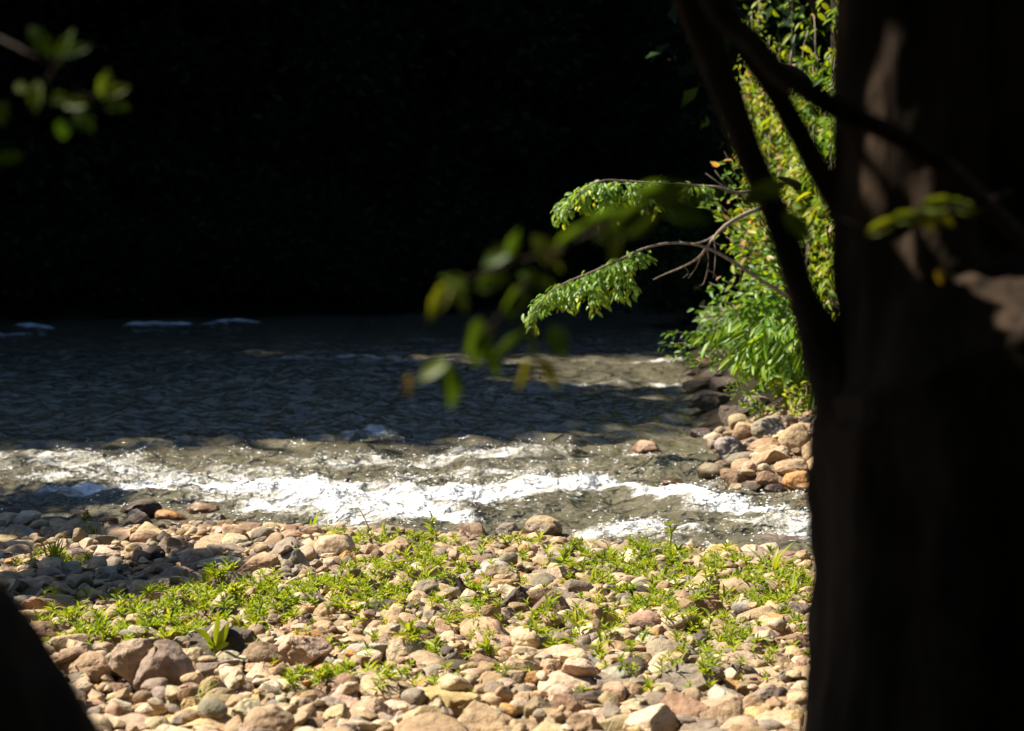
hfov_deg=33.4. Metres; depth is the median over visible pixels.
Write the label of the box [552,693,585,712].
stone
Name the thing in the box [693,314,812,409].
broadleaf bush
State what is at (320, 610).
stone
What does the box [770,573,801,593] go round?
stone
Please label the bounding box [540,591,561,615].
weed plant
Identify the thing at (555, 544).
stone
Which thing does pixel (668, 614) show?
weed plant
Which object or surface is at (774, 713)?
stone
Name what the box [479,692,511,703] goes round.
stone
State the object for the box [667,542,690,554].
weed plant
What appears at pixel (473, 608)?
stone
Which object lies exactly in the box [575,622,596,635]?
stone
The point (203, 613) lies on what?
stone
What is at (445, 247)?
forest shrub
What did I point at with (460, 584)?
driftwood
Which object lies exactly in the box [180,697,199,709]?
stone
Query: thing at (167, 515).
stone
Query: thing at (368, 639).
stone
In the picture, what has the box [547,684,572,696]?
stone
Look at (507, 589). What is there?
stone
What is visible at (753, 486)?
stone
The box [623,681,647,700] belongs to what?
stone
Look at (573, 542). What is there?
weed plant
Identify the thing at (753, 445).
stone
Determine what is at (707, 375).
stone
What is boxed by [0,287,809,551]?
water
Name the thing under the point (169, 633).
weed plant
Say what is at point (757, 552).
stone
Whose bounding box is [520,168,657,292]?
forest shrub
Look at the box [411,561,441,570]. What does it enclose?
stone
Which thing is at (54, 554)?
grass tuft
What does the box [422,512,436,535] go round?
weed plant
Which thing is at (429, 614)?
stone
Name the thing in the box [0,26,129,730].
leaning tree
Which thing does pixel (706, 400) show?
stone
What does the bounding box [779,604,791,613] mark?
weed plant
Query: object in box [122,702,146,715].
stone
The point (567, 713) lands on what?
stone
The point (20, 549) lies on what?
stone
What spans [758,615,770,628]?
stone
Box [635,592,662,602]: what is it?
stone
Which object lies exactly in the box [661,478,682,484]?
stone
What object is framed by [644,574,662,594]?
weed plant
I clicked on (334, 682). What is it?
stone
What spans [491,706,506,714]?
stone
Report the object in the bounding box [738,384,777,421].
bank weed
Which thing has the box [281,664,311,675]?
stone
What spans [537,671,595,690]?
stone
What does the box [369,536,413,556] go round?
stone
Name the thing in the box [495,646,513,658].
stone
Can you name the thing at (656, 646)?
stone
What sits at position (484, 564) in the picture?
stone
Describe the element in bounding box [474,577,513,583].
stone
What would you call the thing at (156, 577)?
stone
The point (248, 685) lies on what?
stone
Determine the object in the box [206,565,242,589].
stone
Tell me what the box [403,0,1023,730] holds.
foreground tree
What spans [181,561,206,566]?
stone
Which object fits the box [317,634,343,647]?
stone
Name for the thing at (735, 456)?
stone
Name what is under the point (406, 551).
weed plant
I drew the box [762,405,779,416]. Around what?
stone
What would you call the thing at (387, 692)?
stone
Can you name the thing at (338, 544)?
stone
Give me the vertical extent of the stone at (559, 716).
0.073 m
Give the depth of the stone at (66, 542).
8.65 m
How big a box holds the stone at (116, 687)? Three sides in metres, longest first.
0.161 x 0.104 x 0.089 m
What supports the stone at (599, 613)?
on the ground at (226, 308)
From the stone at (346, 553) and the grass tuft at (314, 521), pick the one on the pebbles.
the grass tuft at (314, 521)
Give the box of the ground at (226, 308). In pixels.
[0,0,809,718]
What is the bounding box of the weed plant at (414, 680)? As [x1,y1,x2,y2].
[406,671,427,686]
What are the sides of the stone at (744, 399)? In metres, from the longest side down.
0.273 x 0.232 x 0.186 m
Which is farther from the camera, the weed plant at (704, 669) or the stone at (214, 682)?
the weed plant at (704, 669)
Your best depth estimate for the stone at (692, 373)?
20.12 m
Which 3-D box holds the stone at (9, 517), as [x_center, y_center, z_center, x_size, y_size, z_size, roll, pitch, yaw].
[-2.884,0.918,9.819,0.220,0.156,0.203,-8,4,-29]
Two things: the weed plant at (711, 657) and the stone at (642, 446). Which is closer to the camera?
the weed plant at (711, 657)
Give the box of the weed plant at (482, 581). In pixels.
[471,576,489,585]
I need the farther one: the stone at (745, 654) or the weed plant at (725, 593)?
the weed plant at (725, 593)
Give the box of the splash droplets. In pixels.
[6,434,807,544]
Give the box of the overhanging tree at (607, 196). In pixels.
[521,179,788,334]
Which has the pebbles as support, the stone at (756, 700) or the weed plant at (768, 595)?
the weed plant at (768, 595)
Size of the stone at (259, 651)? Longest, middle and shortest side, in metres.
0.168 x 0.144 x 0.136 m
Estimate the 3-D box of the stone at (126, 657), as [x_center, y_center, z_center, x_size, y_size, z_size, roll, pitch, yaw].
[-1.291,1.010,5.889,0.201,0.142,0.150,-7,-2,-40]
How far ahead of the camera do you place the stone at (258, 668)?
6.00 m
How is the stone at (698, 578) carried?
on the pebbles
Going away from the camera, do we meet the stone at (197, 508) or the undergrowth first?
the stone at (197, 508)
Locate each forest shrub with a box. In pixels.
[352,173,529,304]
[447,174,608,300]
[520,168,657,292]
[592,174,675,288]
[621,165,824,321]
[621,171,739,322]
[643,181,715,295]
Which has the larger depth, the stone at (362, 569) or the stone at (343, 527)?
the stone at (343, 527)
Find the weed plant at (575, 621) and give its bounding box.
[560,610,593,635]
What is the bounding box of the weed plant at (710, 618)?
[696,607,723,631]
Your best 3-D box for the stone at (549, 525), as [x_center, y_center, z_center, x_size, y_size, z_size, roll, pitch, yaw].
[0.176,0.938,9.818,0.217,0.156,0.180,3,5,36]
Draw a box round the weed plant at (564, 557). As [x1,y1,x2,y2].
[549,545,575,567]
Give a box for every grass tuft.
[31,532,77,556]
[83,521,103,533]
[194,676,219,697]
[298,512,320,524]
[567,566,613,583]
[743,542,806,569]
[762,567,799,594]
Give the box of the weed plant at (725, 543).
[715,539,738,550]
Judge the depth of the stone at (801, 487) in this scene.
11.25 m
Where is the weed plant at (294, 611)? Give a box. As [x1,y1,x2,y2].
[283,606,304,618]
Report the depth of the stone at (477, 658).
6.11 m
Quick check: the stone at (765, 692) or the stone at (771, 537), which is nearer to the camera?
the stone at (765, 692)
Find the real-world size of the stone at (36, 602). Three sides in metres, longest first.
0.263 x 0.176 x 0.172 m
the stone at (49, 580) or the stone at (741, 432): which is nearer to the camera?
the stone at (49, 580)
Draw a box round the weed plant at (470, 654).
[459,645,477,657]
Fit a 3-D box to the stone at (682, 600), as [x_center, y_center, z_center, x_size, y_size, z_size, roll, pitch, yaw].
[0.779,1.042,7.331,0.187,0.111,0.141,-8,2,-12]
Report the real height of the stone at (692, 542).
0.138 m
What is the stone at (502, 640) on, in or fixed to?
on the ground at (226, 308)
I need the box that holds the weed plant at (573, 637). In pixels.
[559,628,579,643]
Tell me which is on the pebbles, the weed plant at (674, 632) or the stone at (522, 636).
the weed plant at (674, 632)
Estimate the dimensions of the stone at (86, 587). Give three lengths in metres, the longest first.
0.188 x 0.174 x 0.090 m
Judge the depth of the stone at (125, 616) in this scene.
6.71 m
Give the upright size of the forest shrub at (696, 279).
2.579 m
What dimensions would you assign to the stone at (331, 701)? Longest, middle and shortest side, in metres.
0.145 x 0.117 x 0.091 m
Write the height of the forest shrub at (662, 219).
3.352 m
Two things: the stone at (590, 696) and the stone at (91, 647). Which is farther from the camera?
the stone at (91, 647)
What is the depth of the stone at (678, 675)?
5.82 m
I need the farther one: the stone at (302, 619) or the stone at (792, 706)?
the stone at (302, 619)
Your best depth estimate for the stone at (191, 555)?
8.41 m
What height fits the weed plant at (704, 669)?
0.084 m
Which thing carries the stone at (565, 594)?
on the ground at (226, 308)
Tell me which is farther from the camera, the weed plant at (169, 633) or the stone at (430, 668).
the weed plant at (169, 633)
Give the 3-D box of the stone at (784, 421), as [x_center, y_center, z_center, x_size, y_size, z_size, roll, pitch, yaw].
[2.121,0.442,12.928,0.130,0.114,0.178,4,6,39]
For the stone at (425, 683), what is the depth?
5.79 m
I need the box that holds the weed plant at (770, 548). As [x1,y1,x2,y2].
[763,544,775,557]
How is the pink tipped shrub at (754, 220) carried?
on the ground at (226, 308)
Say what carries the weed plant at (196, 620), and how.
on the pebbles
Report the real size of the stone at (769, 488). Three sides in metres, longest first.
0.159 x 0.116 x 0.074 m
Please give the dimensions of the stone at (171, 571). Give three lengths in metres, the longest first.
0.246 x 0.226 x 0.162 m
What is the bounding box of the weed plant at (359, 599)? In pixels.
[348,590,372,601]
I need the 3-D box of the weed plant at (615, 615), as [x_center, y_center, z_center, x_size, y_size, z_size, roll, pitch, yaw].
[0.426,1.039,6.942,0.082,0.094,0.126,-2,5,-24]
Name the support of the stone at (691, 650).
on the ground at (226, 308)
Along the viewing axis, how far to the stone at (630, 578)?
7.80 m
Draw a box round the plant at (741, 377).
[724,371,750,400]
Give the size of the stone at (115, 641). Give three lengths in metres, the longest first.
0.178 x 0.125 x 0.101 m
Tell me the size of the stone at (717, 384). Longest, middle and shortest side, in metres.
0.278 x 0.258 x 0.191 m
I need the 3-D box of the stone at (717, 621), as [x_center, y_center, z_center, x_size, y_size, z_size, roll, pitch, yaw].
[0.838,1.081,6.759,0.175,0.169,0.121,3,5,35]
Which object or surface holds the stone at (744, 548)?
on the ground at (226, 308)
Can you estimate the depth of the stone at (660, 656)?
6.23 m
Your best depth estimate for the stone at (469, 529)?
9.69 m
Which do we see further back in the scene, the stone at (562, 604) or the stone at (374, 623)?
the stone at (562, 604)
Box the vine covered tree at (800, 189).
[722,0,836,317]
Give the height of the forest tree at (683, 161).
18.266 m
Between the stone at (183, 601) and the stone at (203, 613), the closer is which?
the stone at (203, 613)
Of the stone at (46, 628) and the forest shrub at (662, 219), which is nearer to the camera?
the stone at (46, 628)
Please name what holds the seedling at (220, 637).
on the ground at (226, 308)
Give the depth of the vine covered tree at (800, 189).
18.11 m
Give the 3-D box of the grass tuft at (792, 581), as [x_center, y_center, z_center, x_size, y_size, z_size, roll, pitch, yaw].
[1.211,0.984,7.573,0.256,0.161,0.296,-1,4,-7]
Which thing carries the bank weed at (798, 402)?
on the ground at (226, 308)
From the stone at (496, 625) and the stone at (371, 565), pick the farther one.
the stone at (371, 565)
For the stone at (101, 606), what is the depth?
7.03 m
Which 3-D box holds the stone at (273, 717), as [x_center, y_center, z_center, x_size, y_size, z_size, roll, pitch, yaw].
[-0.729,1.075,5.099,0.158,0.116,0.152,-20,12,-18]
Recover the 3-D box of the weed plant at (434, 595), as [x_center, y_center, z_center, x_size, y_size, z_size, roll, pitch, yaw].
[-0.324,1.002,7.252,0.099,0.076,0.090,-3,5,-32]
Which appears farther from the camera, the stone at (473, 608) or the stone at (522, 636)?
the stone at (473, 608)
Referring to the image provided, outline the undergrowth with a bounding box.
[0,3,833,317]
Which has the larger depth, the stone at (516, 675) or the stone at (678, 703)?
the stone at (516, 675)
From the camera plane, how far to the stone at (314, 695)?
5.57 m
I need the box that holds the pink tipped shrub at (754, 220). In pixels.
[696,151,786,299]
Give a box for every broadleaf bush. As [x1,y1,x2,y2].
[687,252,791,344]
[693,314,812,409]
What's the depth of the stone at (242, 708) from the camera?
5.33 m
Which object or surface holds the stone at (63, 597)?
on the ground at (226, 308)
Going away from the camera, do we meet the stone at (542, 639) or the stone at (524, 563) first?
the stone at (542, 639)
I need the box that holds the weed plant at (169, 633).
[159,625,175,638]
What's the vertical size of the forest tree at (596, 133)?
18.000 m
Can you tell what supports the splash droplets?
on the water
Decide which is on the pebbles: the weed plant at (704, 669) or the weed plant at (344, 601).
the weed plant at (344, 601)
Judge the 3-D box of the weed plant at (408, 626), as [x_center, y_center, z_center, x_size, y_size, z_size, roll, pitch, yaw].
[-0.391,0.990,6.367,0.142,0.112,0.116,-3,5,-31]
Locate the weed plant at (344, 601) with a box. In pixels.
[333,590,355,611]
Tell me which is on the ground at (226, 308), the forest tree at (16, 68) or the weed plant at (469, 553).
the forest tree at (16, 68)
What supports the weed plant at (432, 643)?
on the stone at (427, 658)
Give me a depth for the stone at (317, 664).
6.04 m
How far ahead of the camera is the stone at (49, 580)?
7.68 m
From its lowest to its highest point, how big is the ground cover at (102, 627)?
0.396 m
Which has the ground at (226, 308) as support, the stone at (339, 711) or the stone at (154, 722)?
the stone at (339, 711)
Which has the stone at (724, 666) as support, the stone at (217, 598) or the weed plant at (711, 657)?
the weed plant at (711, 657)
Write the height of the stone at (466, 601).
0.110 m
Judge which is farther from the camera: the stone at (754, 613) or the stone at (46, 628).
the stone at (754, 613)
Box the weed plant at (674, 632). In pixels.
[667,628,681,638]
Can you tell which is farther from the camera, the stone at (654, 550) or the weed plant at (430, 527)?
the weed plant at (430, 527)
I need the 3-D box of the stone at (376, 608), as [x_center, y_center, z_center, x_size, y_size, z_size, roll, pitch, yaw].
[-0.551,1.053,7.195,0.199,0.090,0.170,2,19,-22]
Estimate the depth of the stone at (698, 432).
14.32 m
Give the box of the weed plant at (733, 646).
[724,636,742,650]
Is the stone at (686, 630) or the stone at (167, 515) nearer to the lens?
the stone at (686, 630)
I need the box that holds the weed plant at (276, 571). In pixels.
[267,567,282,577]
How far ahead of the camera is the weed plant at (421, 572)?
7.73 m
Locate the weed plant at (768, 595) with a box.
[760,587,784,600]
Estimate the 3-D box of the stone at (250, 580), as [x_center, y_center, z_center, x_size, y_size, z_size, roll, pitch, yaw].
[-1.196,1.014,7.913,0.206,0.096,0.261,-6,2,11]
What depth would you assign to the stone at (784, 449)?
11.70 m
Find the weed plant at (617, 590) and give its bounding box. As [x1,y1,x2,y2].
[605,585,621,593]
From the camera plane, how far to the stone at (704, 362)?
20.68 m
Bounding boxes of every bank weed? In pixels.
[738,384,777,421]
[774,373,812,416]
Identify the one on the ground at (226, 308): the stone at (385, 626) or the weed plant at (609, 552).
the stone at (385, 626)
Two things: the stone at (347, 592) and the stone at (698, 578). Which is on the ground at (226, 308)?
the stone at (347, 592)
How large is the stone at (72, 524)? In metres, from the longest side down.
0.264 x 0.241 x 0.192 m
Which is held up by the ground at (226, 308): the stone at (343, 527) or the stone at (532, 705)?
the stone at (343, 527)
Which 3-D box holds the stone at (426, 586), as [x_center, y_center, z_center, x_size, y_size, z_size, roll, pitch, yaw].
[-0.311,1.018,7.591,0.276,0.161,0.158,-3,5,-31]
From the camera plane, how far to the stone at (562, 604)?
7.11 m
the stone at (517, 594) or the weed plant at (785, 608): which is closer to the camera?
the weed plant at (785, 608)
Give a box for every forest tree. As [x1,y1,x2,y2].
[0,0,152,269]
[475,0,737,252]
[618,0,733,221]
[645,0,789,184]
[645,0,831,248]
[718,33,798,172]
[726,15,829,178]
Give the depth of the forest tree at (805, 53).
37.99 m
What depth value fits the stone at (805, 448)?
11.64 m
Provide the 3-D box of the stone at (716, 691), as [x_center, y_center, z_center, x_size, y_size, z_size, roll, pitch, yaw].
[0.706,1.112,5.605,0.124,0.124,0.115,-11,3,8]
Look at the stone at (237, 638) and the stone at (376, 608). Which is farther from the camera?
the stone at (376, 608)
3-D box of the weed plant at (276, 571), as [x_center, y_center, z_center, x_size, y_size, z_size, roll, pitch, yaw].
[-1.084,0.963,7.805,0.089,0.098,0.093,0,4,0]
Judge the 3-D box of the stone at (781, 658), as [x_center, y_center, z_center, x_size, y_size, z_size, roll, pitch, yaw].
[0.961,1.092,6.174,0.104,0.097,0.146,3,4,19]
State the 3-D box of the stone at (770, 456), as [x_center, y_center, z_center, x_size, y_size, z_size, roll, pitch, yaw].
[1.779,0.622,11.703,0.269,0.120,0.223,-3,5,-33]
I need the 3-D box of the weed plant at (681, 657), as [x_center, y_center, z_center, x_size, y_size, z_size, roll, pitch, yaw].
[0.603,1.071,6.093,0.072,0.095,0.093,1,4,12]
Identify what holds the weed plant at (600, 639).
on the ground at (226, 308)
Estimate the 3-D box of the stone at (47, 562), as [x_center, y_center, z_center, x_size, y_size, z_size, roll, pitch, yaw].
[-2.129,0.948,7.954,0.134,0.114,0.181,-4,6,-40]
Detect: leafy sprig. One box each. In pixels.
[657,329,730,374]
[685,302,751,371]
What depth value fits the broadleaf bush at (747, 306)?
15.30 m
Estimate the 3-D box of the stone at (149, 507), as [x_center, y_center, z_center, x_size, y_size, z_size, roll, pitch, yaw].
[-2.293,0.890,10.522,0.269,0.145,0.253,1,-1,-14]
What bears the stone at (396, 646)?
on the ground at (226, 308)
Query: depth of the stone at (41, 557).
8.22 m
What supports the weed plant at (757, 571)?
on the pebbles
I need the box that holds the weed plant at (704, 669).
[695,659,719,675]
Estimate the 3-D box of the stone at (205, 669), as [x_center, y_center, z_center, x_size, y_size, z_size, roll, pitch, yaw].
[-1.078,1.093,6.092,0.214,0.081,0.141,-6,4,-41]
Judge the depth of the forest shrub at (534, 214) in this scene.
39.06 m
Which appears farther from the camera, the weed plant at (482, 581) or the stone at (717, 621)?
the weed plant at (482, 581)
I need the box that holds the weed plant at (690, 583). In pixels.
[685,574,697,589]
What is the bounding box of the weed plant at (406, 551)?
[398,544,411,560]
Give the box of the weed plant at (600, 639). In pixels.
[587,628,611,655]
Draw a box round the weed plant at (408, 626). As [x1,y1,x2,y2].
[391,615,427,637]
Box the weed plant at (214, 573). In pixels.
[201,566,229,583]
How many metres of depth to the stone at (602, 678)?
5.82 m
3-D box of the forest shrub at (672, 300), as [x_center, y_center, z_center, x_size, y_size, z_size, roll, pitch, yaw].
[4.032,-2.168,31.392,3.994,2.836,4.400,-3,5,-33]
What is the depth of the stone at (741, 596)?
7.41 m
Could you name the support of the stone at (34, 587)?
on the ground at (226, 308)
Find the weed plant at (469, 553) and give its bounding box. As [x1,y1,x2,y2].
[461,549,472,560]
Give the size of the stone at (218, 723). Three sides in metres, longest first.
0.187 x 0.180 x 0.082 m
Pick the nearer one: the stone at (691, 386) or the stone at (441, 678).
the stone at (441, 678)
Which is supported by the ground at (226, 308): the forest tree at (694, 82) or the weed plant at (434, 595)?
the forest tree at (694, 82)
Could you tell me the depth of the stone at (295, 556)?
8.27 m
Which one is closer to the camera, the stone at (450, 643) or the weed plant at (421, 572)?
the stone at (450, 643)
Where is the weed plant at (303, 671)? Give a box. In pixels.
[286,661,311,680]
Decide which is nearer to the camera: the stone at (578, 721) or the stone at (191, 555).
the stone at (578, 721)
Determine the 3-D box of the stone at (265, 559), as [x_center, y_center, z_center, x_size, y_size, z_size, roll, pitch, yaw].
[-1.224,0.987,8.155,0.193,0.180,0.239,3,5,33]
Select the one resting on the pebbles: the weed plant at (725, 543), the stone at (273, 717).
the weed plant at (725, 543)
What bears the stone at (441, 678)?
on the ground at (226, 308)
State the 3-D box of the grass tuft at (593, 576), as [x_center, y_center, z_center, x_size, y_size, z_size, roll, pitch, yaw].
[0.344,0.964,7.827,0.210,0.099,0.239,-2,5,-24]
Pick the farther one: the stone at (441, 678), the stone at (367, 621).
the stone at (367, 621)
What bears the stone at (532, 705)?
on the stone
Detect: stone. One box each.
[0,508,24,513]
[0,512,17,526]
[3,544,30,554]
[6,579,41,594]
[20,596,72,611]
[31,538,69,556]
[32,575,63,592]
[35,621,63,640]
[36,552,49,559]
[36,593,79,602]
[37,556,61,569]
[52,616,79,629]
[58,517,90,531]
[61,561,76,579]
[62,651,110,683]
[74,641,107,652]
[75,509,91,520]
[75,585,107,602]
[86,698,103,707]
[87,534,117,544]
[87,605,109,611]
[94,545,120,555]
[94,635,123,645]
[98,682,128,702]
[100,524,131,541]
[101,713,121,722]
[108,638,162,681]
[110,580,130,585]
[110,611,161,629]
[120,498,161,516]
[121,509,152,526]
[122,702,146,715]
[128,639,195,691]
[129,578,169,595]
[132,592,165,602]
[135,563,174,578]
[144,716,173,729]
[146,545,165,559]
[150,575,164,579]
[155,510,187,520]
[158,535,193,553]
[158,565,201,582]
[161,592,189,609]
[167,705,199,721]
[170,519,205,526]
[176,548,212,563]
[177,713,231,730]
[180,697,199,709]
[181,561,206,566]
[183,647,203,663]
[186,502,218,513]
[186,623,259,655]
[190,607,210,621]
[195,659,239,677]
[196,556,243,571]
[199,676,226,693]
[200,693,230,703]
[205,513,224,520]
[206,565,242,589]
[208,537,223,542]
[213,592,241,609]
[222,533,248,543]
[224,669,253,691]
[230,698,261,722]
[237,551,281,575]
[240,641,285,664]
[242,704,294,730]
[244,573,278,585]
[246,527,277,542]
[246,663,269,687]
[269,536,303,553]
[273,633,293,643]
[277,635,334,665]
[277,702,288,706]
[278,548,310,567]
[281,529,304,537]
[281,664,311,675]
[282,614,311,627]
[286,657,324,667]
[289,690,324,707]
[311,662,351,675]
[312,601,338,623]
[313,620,336,634]
[314,532,355,555]
[316,673,361,699]
[316,695,346,711]
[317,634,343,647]
[322,704,350,722]
[324,526,348,535]
[324,586,366,601]
[330,684,358,709]
[339,550,355,559]
[339,560,365,574]
[340,643,387,664]
[350,697,396,716]
[355,608,375,627]
[359,670,399,701]
[363,631,391,642]
[364,563,394,584]
[364,599,388,619]
[366,620,383,627]
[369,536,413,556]
[375,525,406,532]
[377,622,399,633]
[378,638,390,643]
[378,670,406,681]
[382,638,422,663]
[399,676,432,691]
[400,705,448,719]
[406,590,428,600]
[409,650,444,667]
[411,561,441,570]
[413,576,456,595]
[417,606,423,618]
[419,625,436,639]
[422,609,452,621]
[422,684,479,718]
[423,664,453,678]
[435,673,472,689]
[443,567,470,572]
[447,640,469,652]
[452,597,477,604]
[452,607,481,616]
[453,522,486,535]
[457,698,512,730]
[460,616,506,651]
[467,653,499,665]
[469,629,512,656]
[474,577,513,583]
[475,558,515,576]
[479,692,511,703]
[485,564,519,579]
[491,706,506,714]
[495,522,520,534]
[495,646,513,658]
[497,584,514,599]
[499,670,527,683]
[500,585,532,607]
[510,626,540,648]
[517,561,528,573]
[522,515,562,536]
[524,697,551,718]
[529,710,572,718]
[532,590,570,617]
[533,708,567,723]
[535,540,563,550]
[537,634,548,649]
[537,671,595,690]
[538,611,566,629]
[545,545,572,556]
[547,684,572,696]
[551,586,577,598]
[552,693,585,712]
[566,542,581,552]
[568,712,597,730]
[571,602,614,628]
[573,686,620,704]
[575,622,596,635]
[579,707,618,721]
[585,704,602,709]
[596,671,628,691]
[602,640,629,651]
[611,542,634,552]
[613,657,647,677]
[616,575,637,583]
[617,610,662,633]
[619,548,648,561]
[621,630,636,642]
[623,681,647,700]
[623,703,680,730]
[630,440,660,453]
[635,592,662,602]
[645,635,677,656]
[646,548,667,557]
[648,651,677,672]
[655,663,724,692]
[659,690,709,716]
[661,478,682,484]
[667,627,696,635]
[673,642,697,663]
[676,595,714,603]
[678,370,695,376]
[679,599,726,619]
[682,380,708,393]
[687,539,702,547]
[689,428,712,437]
[691,390,729,411]
[691,573,719,592]
[694,357,713,368]
[695,652,729,675]
[699,368,723,382]
[699,693,743,727]
[702,544,742,555]
[702,616,737,636]
[707,684,743,698]
[709,377,738,392]
[714,436,742,454]
[714,443,744,461]
[715,460,730,467]
[718,405,749,425]
[718,577,769,603]
[720,468,750,485]
[725,650,764,671]
[726,451,752,466]
[732,424,752,440]
[735,592,749,601]
[737,605,779,621]
[738,395,768,413]
[738,482,761,492]
[740,550,777,560]
[741,461,756,471]
[741,544,765,551]
[742,636,775,648]
[742,694,765,714]
[747,437,779,451]
[750,449,791,464]
[751,414,781,438]
[752,684,776,700]
[754,534,805,542]
[754,666,779,677]
[754,710,803,725]
[755,471,778,487]
[757,463,770,471]
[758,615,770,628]
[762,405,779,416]
[763,652,791,671]
[764,484,786,492]
[765,696,789,703]
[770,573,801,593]
[773,458,808,475]
[773,633,806,648]
[774,445,789,455]
[778,423,808,452]
[780,417,797,427]
[782,471,807,490]
[782,702,803,726]
[795,483,805,492]
[801,442,809,461]
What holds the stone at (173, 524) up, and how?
on the ground at (226, 308)
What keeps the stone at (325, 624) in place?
on the ground at (226, 308)
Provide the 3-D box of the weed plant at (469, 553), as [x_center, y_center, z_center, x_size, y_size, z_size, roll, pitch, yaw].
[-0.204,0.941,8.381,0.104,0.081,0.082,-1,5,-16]
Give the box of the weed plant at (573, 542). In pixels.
[566,536,578,546]
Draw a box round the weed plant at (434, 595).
[427,591,444,602]
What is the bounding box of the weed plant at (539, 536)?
[531,529,545,543]
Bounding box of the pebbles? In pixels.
[0,396,813,730]
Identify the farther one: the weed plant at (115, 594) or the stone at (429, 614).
the weed plant at (115, 594)
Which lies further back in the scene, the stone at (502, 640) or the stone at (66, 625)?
the stone at (66, 625)
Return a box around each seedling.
[195,613,228,656]
[663,520,677,545]
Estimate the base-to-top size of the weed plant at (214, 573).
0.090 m
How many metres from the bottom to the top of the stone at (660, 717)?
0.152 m
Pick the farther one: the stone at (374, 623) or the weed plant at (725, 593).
the weed plant at (725, 593)
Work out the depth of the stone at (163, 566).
8.03 m
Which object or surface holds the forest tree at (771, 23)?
on the ground at (226, 308)
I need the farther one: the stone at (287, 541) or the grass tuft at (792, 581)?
the stone at (287, 541)
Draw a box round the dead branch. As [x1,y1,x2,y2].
[653,207,758,284]
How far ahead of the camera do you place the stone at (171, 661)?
5.79 m
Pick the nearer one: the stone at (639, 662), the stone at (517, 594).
the stone at (639, 662)
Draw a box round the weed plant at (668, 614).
[661,608,676,621]
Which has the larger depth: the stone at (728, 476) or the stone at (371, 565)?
the stone at (728, 476)
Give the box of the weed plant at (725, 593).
[714,584,733,607]
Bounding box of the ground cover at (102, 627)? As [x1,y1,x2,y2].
[10,511,812,702]
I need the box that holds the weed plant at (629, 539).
[625,535,636,546]
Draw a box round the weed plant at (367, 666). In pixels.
[356,659,380,672]
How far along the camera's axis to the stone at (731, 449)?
12.55 m
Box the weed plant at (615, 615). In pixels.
[606,609,626,624]
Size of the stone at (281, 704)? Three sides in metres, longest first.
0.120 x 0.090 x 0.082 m
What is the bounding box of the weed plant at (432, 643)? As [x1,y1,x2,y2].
[423,633,446,654]
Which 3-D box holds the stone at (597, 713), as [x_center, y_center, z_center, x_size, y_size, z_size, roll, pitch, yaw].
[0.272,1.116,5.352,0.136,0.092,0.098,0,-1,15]
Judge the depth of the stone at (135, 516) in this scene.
9.65 m
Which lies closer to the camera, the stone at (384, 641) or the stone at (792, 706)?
the stone at (792, 706)
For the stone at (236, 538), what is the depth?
8.94 m
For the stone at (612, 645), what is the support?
on the ground at (226, 308)
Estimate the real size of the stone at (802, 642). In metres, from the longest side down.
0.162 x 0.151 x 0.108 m
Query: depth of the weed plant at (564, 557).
8.00 m
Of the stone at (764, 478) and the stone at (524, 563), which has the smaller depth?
the stone at (524, 563)
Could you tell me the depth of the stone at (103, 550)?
8.52 m
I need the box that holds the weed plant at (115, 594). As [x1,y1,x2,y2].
[111,587,126,601]
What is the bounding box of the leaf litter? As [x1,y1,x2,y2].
[4,521,812,703]
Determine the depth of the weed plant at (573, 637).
6.42 m
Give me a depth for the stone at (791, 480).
11.29 m
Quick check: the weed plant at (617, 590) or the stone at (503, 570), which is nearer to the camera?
the weed plant at (617, 590)
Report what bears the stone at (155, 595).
on the ground at (226, 308)
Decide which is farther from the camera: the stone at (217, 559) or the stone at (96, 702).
the stone at (217, 559)
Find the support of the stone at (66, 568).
on the ground at (226, 308)
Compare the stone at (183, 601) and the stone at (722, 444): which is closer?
the stone at (183, 601)
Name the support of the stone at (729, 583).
on the ground at (226, 308)
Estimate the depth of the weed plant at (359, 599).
7.26 m
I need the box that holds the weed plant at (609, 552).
[607,549,616,556]
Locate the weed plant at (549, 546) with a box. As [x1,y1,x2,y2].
[542,541,556,556]
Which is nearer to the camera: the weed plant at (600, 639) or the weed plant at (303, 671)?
the weed plant at (303, 671)
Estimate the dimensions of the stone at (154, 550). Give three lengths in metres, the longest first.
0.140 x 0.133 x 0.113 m
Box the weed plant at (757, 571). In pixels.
[744,569,762,575]
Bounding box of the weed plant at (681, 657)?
[673,650,687,663]
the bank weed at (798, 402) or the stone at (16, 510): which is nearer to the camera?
the stone at (16, 510)
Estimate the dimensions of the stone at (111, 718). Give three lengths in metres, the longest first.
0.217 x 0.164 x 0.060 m
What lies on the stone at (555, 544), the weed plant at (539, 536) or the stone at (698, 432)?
the weed plant at (539, 536)
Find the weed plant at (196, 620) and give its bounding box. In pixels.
[183,611,205,628]
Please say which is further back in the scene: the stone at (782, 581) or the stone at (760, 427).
the stone at (760, 427)
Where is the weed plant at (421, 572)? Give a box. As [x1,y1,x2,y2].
[410,568,433,579]
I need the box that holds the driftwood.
[446,574,470,592]
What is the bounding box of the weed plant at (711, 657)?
[700,653,724,665]
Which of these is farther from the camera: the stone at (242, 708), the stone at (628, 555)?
the stone at (628, 555)
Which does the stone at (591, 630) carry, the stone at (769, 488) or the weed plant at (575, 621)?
the weed plant at (575, 621)
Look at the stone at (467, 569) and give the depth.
8.01 m
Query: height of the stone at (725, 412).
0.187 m
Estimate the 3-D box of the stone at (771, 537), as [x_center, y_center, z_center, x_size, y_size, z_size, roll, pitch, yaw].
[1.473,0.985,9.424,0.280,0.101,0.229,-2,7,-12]
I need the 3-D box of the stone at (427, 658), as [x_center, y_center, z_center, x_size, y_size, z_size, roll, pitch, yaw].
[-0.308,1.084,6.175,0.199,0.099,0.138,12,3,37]

